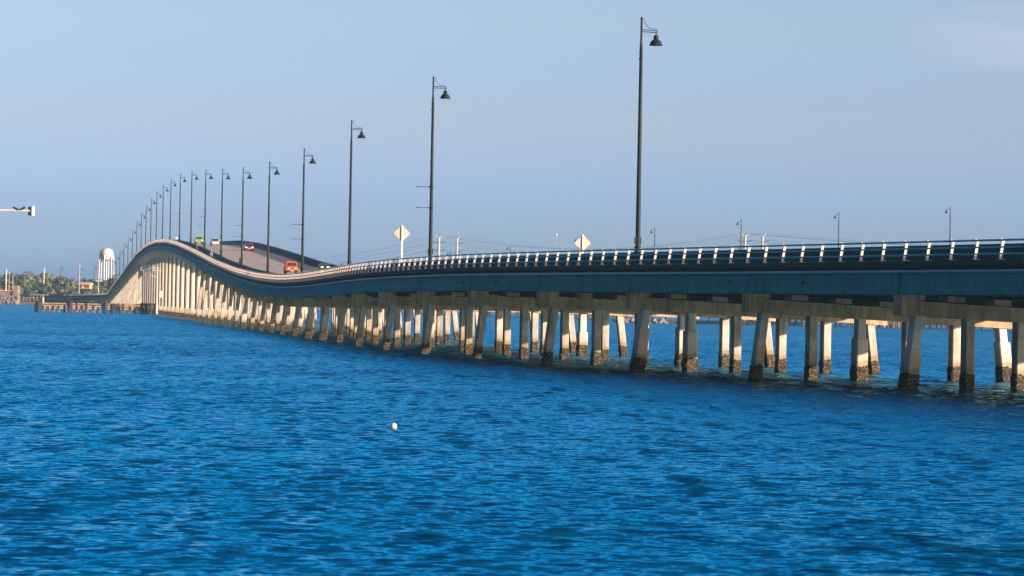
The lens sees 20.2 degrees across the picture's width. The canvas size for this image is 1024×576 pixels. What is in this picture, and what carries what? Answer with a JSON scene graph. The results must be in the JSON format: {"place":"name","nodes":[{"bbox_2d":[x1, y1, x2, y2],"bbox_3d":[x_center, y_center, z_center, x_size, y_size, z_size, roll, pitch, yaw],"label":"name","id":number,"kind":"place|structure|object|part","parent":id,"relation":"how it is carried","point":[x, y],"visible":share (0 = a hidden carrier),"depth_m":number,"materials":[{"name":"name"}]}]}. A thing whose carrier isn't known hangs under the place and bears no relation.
{"place":"outdoors","nodes":[
{"label":"outdoors","id":0,"kind":"place"},
{"bbox_2d":[77,282,92,288],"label":"house","id":1,"kind":"structure","parent":0,"point":[85,285],"depth_m":1375.46,"materials":[{"name":"yellow paint"}]},
{"bbox_2d":[19,298,403,309],"bbox_3d":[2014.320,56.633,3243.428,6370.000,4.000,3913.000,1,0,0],"label":"shore ground","id":2,"kind":"structure","parent":0,"point":[28,301],"depth_m":1356.60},
{"bbox_2d":[5,269,6,289],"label":"concrete pole","id":3,"kind":"object","parent":2,"relation":"on","point":[5,279],"visible":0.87,"depth_m":1344.70,"materials":[{"name":"beige concrete"}]},
{"bbox_2d":[1,272,15,280],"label":"shore tree","id":4,"kind":"object","parent":2,"relation":"on","point":[13,273],"visible":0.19,"depth_m":1438.30,"materials":[{"name":"green plant"}]},
{"bbox_2d":[0,286,19,303],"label":"building","id":5,"kind":"structure","parent":2,"relation":"on","point":[15,291],"depth_m":1328.48,"materials":[{"name":"beige concrete"}]},
{"bbox_2d":[7,278,18,287],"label":"shore tree","id":6,"kind":"object","parent":2,"relation":"on","point":[8,282],"visible":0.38,"depth_m":1388.60,"materials":[{"name":"green plant"}]},
{"bbox_2d":[18,283,28,300],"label":"shore tree","id":7,"kind":"object","parent":2,"relation":"on","point":[23,287],"visible":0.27,"depth_m":1375.76,"materials":[{"name":"green plant"}]},
{"bbox_2d":[15,278,32,298],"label":"shore tree","id":8,"kind":"object","parent":2,"relation":"on","point":[26,281],"visible":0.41,"depth_m":1391.22,"materials":[{"name":"green plant"}]},
{"bbox_2d":[24,285,38,297],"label":"shore tree","id":9,"kind":"object","parent":2,"relation":"on","point":[31,291],"visible":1,"depth_m":1361.19,"materials":[{"name":"green plant"}]},
{"bbox_2d":[22,271,42,299],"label":"shore tree","id":10,"kind":"object","parent":2,"relation":"on","point":[37,278],"visible":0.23,"depth_m":1421.27,"materials":[{"name":"green plant"}]},
{"bbox_2d":[29,280,37,300],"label":"shore tree","id":11,"kind":"object","parent":2,"relation":"on","point":[33,282],"visible":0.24,"depth_m":1404.38,"materials":[{"name":"green plant"}]},
{"bbox_2d":[20,294,47,301],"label":"shore fence","id":12,"kind":"object","parent":2,"relation":"on","point":[23,297],"visible":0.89,"depth_m":1361.91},
{"bbox_2d":[34,285,40,299],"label":"shore tree","id":13,"kind":"object","parent":2,"relation":"on","point":[37,288],"visible":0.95,"depth_m":1371.39,"materials":[{"name":"green plant"}]},
{"bbox_2d":[43,268,44,283],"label":"concrete pole","id":14,"kind":"object","parent":2,"relation":"on","point":[43,275],"visible":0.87,"depth_m":1397.72,"materials":[{"name":"beige concrete"}]},
{"bbox_2d":[37,279,50,286],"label":"shore tree","id":15,"kind":"object","parent":2,"relation":"on","point":[46,281],"visible":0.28,"depth_m":1404.17,"materials":[{"name":"green plant"}]},
{"bbox_2d":[40,286,49,294],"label":"shore tree","id":16,"kind":"object","parent":2,"relation":"on","point":[44,290],"visible":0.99,"depth_m":1365.24,"materials":[{"name":"green plant"}]},
{"bbox_2d":[38,273,56,284],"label":"shore tree","id":17,"kind":"object","parent":2,"relation":"on","point":[47,277],"visible":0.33,"depth_m":1432.10,"materials":[{"name":"green plant"}]},
{"bbox_2d":[41,282,53,288],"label":"shore tree","id":18,"kind":"object","parent":2,"relation":"on","point":[48,285],"visible":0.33,"depth_m":1391.75,"materials":[{"name":"green plant"}]},
{"bbox_2d":[0,295,101,305],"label":"riprap","id":19,"kind":"object","parent":2,"relation":"on","point":[9,299],"visible":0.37,"depth_m":1322.75,"materials":[{"name":"stone"}]},
{"bbox_2d":[48,287,55,301],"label":"shore tree","id":20,"kind":"object","parent":2,"relation":"on","point":[51,291],"visible":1,"depth_m":1365.90,"materials":[{"name":"green plant"}]},
{"bbox_2d":[56,287,66,300],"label":"shore tree","id":21,"kind":"object","parent":2,"relation":"on","point":[59,291],"visible":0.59,"depth_m":1370.96,"materials":[{"name":"green plant"}]},
{"bbox_2d":[53,282,70,289],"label":"shore tree","id":22,"kind":"object","parent":2,"relation":"on","point":[64,286],"visible":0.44,"depth_m":1389.35,"materials":[{"name":"green plant"}]},
{"bbox_2d":[53,276,71,285],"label":"shore tree","id":23,"kind":"object","parent":2,"relation":"on","point":[63,279],"visible":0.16,"depth_m":1432.84,"materials":[{"name":"green plant"}]},
{"bbox_2d":[63,287,73,292],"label":"shore tree","id":24,"kind":"object","parent":2,"relation":"on","point":[70,289],"visible":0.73,"depth_m":1376.37,"materials":[{"name":"green plant"}]},
{"bbox_2d":[62,278,76,290],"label":"shore tree","id":25,"kind":"object","parent":2,"relation":"on","point":[72,284],"visible":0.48,"depth_m":1392.10,"materials":[{"name":"green plant"}]},
{"bbox_2d":[67,287,80,293],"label":"shore tree","id":26,"kind":"object","parent":2,"relation":"on","point":[75,291],"visible":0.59,"depth_m":1367.43,"materials":[{"name":"green plant"}]},
{"bbox_2d":[78,263,79,293],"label":"utility pole","id":27,"kind":"object","parent":2,"relation":"on","point":[79,278],"visible":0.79,"depth_m":1361.82,"materials":[{"name":"grey wood"}]},
{"bbox_2d":[80,285,93,293],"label":"shore tree","id":28,"kind":"object","parent":2,"relation":"on","point":[85,291],"visible":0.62,"depth_m":1388.69,"materials":[{"name":"green plant"}]},
{"bbox_2d":[100,285,110,290],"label":"shore tree","id":29,"kind":"object","parent":2,"relation":"on","point":[107,288],"visible":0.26,"depth_m":1395.63,"materials":[{"name":"green plant"}]},
{"bbox_2d":[98,248,113,280],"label":"water tower","id":30,"kind":"structure","parent":2,"relation":"on","point":[106,254],"depth_m":1447.97,"materials":[{"name":"white metal"}]},
{"bbox_2d":[99,278,113,286],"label":"shore tree","id":31,"kind":"object","parent":2,"relation":"on","point":[104,283],"visible":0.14,"depth_m":1424.07,"materials":[{"name":"green plant"}]},
{"bbox_2d":[0,304,1023,575],"bbox_3d":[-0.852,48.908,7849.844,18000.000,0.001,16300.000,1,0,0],"label":"water","id":32,"kind":"structure","parent":0,"point":[144,444],"depth_m":72.44,"materials":[{"name":"blue liquid"}]},
{"bbox_2d":[0,206,34,215],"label":"marker mast","id":33,"kind":"object","parent":32,"relation":"in","point":[31,210],"visible":1,"depth_m":61.99,"materials":[{"name":"white metal"}]},
{"bbox_2d":[34,295,155,313],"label":"timber fender","id":34,"kind":"object","parent":32,"relation":"in","point":[105,306],"visible":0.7,"depth_m":707.47,"materials":[{"name":"wood"}]},
{"bbox_2d":[140,256,163,313],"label":"light tower","id":35,"kind":"structure","parent":32,"relation":"in","point":[160,292],"depth_m":709.23,"materials":[{"name":"metal"}]},
{"bbox_2d":[390,422,396,428],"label":"buoy","id":36,"kind":"object","parent":32,"relation":"on","point":[393,425],"visible":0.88,"depth_m":87.95,"materials":[{"name":"white paint"}]},
{"bbox_2d":[433,235,445,259],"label":"power pole","id":37,"kind":"object","parent":32,"relation":"in","point":[438,252],"visible":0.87,"depth_m":979.86,"materials":[{"name":"white paint"}]},
{"bbox_2d":[455,236,462,258],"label":"power pole","id":38,"kind":"object","parent":32,"relation":"in","point":[457,243],"visible":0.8,"depth_m":1009.80,"materials":[{"name":"white paint"}]},
{"bbox_2d":[313,235,460,265],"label":"power line","id":39,"kind":"object","parent":38,"relation":"attached to","point":[381,253],"visible":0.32,"depth_m":1050.61,"materials":[{"name":"grey metal"}]},
{"bbox_2d":[21,238,1023,389],"bbox_3d":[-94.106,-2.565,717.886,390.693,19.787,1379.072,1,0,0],"label":"road bridge","id":40,"kind":"structure","parent":32,"relation":"in","point":[963,291],"depth_m":179.41,"materials":[{"name":"concrete"}]},
{"bbox_2d":[132,229,135,257],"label":"street lamp","id":41,"kind":"object","parent":40,"relation":"on","point":[132,243],"visible":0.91,"depth_m":1043.56,"materials":[{"name":"grey metal"}]},
{"bbox_2d":[141,213,144,239],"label":"street lamp","id":42,"kind":"object","parent":40,"relation":"on","point":[141,224],"visible":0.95,"depth_m":941.57,"materials":[{"name":"black metal"}]},
{"bbox_2d":[150,198,155,240],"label":"street lamp","id":43,"kind":"object","parent":40,"relation":"on","point":[150,223],"visible":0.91,"depth_m":839.51,"materials":[{"name":"black metal"}]},
{"bbox_2d":[156,194,161,238],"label":"street lamp","id":44,"kind":"object","parent":40,"relation":"on","point":[160,196],"visible":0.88,"depth_m":788.39,"materials":[{"name":"black metal"}]},
{"bbox_2d":[158,185,167,238],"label":"street lamp","id":45,"kind":"object","parent":40,"relation":"on","point":[162,211],"visible":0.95,"depth_m":737.35,"materials":[{"name":"black metal"}]},
{"bbox_2d":[169,184,176,239],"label":"street lamp","id":46,"kind":"object","parent":40,"relation":"on","point":[170,214],"visible":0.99,"depth_m":686.29,"materials":[{"name":"black metal"}]},
{"bbox_2d":[174,174,186,239],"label":"street lamp","id":47,"kind":"object","parent":40,"relation":"on","point":[179,213],"visible":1,"depth_m":635.32,"materials":[{"name":"black metal"}]},
{"bbox_2d":[190,174,198,242],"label":"street lamp","id":48,"kind":"object","parent":40,"relation":"on","point":[196,178],"visible":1,"depth_m":584.29,"materials":[{"name":"black metal"}]},
{"bbox_2d":[194,236,203,244],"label":"jeep","id":49,"kind":"object","parent":40,"relation":"on","point":[198,239],"visible":0.92,"depth_m":631.21,"materials":[{"name":"green paint"}]},
{"bbox_2d":[198,172,212,247],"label":"street lamp","id":50,"kind":"object","parent":40,"relation":"on","point":[204,243],"visible":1,"depth_m":533.29,"materials":[{"name":"black metal"}]},
{"bbox_2d":[210,238,219,245],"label":"car","id":51,"kind":"object","parent":40,"relation":"on","point":[214,241],"visible":1,"depth_m":616.32,"materials":[{"name":"white paint"}]},
{"bbox_2d":[220,169,229,255],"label":"street lamp","id":52,"kind":"object","parent":40,"relation":"on","point":[228,177],"visible":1,"depth_m":482.31,"materials":[{"name":"black metal"}]},
{"bbox_2d":[234,167,251,264],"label":"street lamp","id":53,"kind":"object","parent":40,"relation":"on","point":[241,225],"visible":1,"depth_m":431.26,"materials":[{"name":"black metal"}]},
{"bbox_2d":[243,243,253,250],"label":"car","id":54,"kind":"object","parent":40,"relation":"on","point":[248,246],"visible":1,"depth_m":561.74,"materials":[{"name":"red paint"}]},
{"bbox_2d":[266,161,279,271],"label":"street lamp","id":55,"kind":"object","parent":40,"relation":"on","point":[275,173],"visible":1,"depth_m":380.29,"materials":[{"name":"black metal"}]},
{"bbox_2d":[284,261,298,274],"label":"jeep","id":56,"kind":"object","parent":40,"relation":"on","point":[291,266],"visible":0.94,"depth_m":413.51,"materials":[{"name":"orange paint"}]},
{"bbox_2d":[292,148,315,274],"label":"street lamp","id":57,"kind":"object","parent":40,"relation":"on","point":[312,161],"visible":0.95,"depth_m":329.27,"materials":[{"name":"black metal"}]},
{"bbox_2d":[315,263,330,272],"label":"pickup truck","id":58,"kind":"object","parent":40,"relation":"on","point":[321,266],"visible":0.15,"depth_m":400.27,"materials":[{"name":"blue paint"}]},
{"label":"windows","id":59,"kind":"part","parent":58,"relation":"part of","materials":[{"name":"glass"}]},
{"bbox_2d":[346,120,365,270],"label":"street lamp","id":60,"kind":"object","parent":40,"relation":"on","point":[361,135],"visible":0.93,"depth_m":278.28,"materials":[{"name":"black metal"}]},
{"bbox_2d":[394,225,409,261],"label":"diamond sign","id":61,"kind":"object","parent":40,"relation":"attached to","point":[401,233],"visible":1,"depth_m":240.02,"materials":[{"name":"silver metal"}]},
{"bbox_2d":[416,76,449,260],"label":"street lamp","id":62,"kind":"object","parent":40,"relation":"on","point":[444,95],"visible":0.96,"depth_m":227.47,"materials":[{"name":"black metal"}]},
{"bbox_2d":[575,235,590,253],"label":"diamond sign","id":63,"kind":"object","parent":40,"relation":"attached to","point":[582,242],"visible":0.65,"depth_m":238.63,"materials":[{"name":"silver metal"}]},
{"bbox_2d":[633,17,662,252],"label":"street lamp","id":64,"kind":"object","parent":40,"relation":"on","point":[656,41],"visible":0.99,"depth_m":177.84,"materials":[{"name":"black metal"}]},
{"bbox_2d":[295,307,984,328],"bbox_3d":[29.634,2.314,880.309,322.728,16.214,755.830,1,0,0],"label":"road bridge","id":65,"kind":"structure","parent":32,"relation":"in","point":[614,317],"depth_m":871.45,"materials":[{"name":"concrete"}]},
{"bbox_2d":[736,219,741,249],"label":"street lamp","id":66,"kind":"object","parent":65,"relation":"on","point":[741,230],"visible":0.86,"depth_m":804.58,"materials":[{"name":"grey metal"}]},
{"bbox_2d":[834,216,838,247],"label":"street lamp","id":67,"kind":"object","parent":65,"relation":"on","point":[838,229],"visible":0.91,"depth_m":753.91,"materials":[{"name":"grey metal"}]},
{"bbox_2d":[944,206,950,244],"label":"street lamp","id":68,"kind":"object","parent":65,"relation":"on","point":[950,222],"visible":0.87,"depth_m":703.37,"materials":[{"name":"grey metal"}]},
{"bbox_2d":[737,233,751,319],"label":"power pole","id":69,"kind":"object","parent":32,"relation":"in","point":[744,243],"visible":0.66,"depth_m":899.80,"materials":[{"name":"white paint"}]},
{"bbox_2d":[613,317,901,326],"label":"rock jetty","id":70,"kind":"object","parent":32,"relation":"on","point":[662,320],"visible":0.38,"depth_m":688.66,"materials":[{"name":"stone"}]},
{"bbox_2d":[761,233,769,248],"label":"power pole","id":71,"kind":"object","parent":32,"relation":"in","point":[762,238],"visible":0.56,"depth_m":929.95,"materials":[{"name":"white paint"}]},
{"bbox_2d":[434,233,764,256],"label":"power line","id":72,"kind":"object","parent":71,"relation":"attached to","point":[567,248],"visible":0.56,"depth_m":953.71,"materials":[{"name":"grey metal"}]},
{"bbox_2d":[742,233,927,249],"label":"power line","id":73,"kind":"object","parent":71,"relation":"attached to","point":[815,239],"visible":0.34,"depth_m":882.91,"materials":[{"name":"grey metal"}]},
{"bbox_2d":[788,319,993,328],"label":"timber fender","id":74,"kind":"object","parent":32,"relation":"in","point":[887,326],"visible":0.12,"depth_m":675.75,"materials":[{"name":"wood"}]},
{"bbox_2d":[0,0,1023,281],"label":"sky","id":75,"kind":"structure","parent":0,"point":[787,118],"materials":[{"name":"blue"}]}
]}

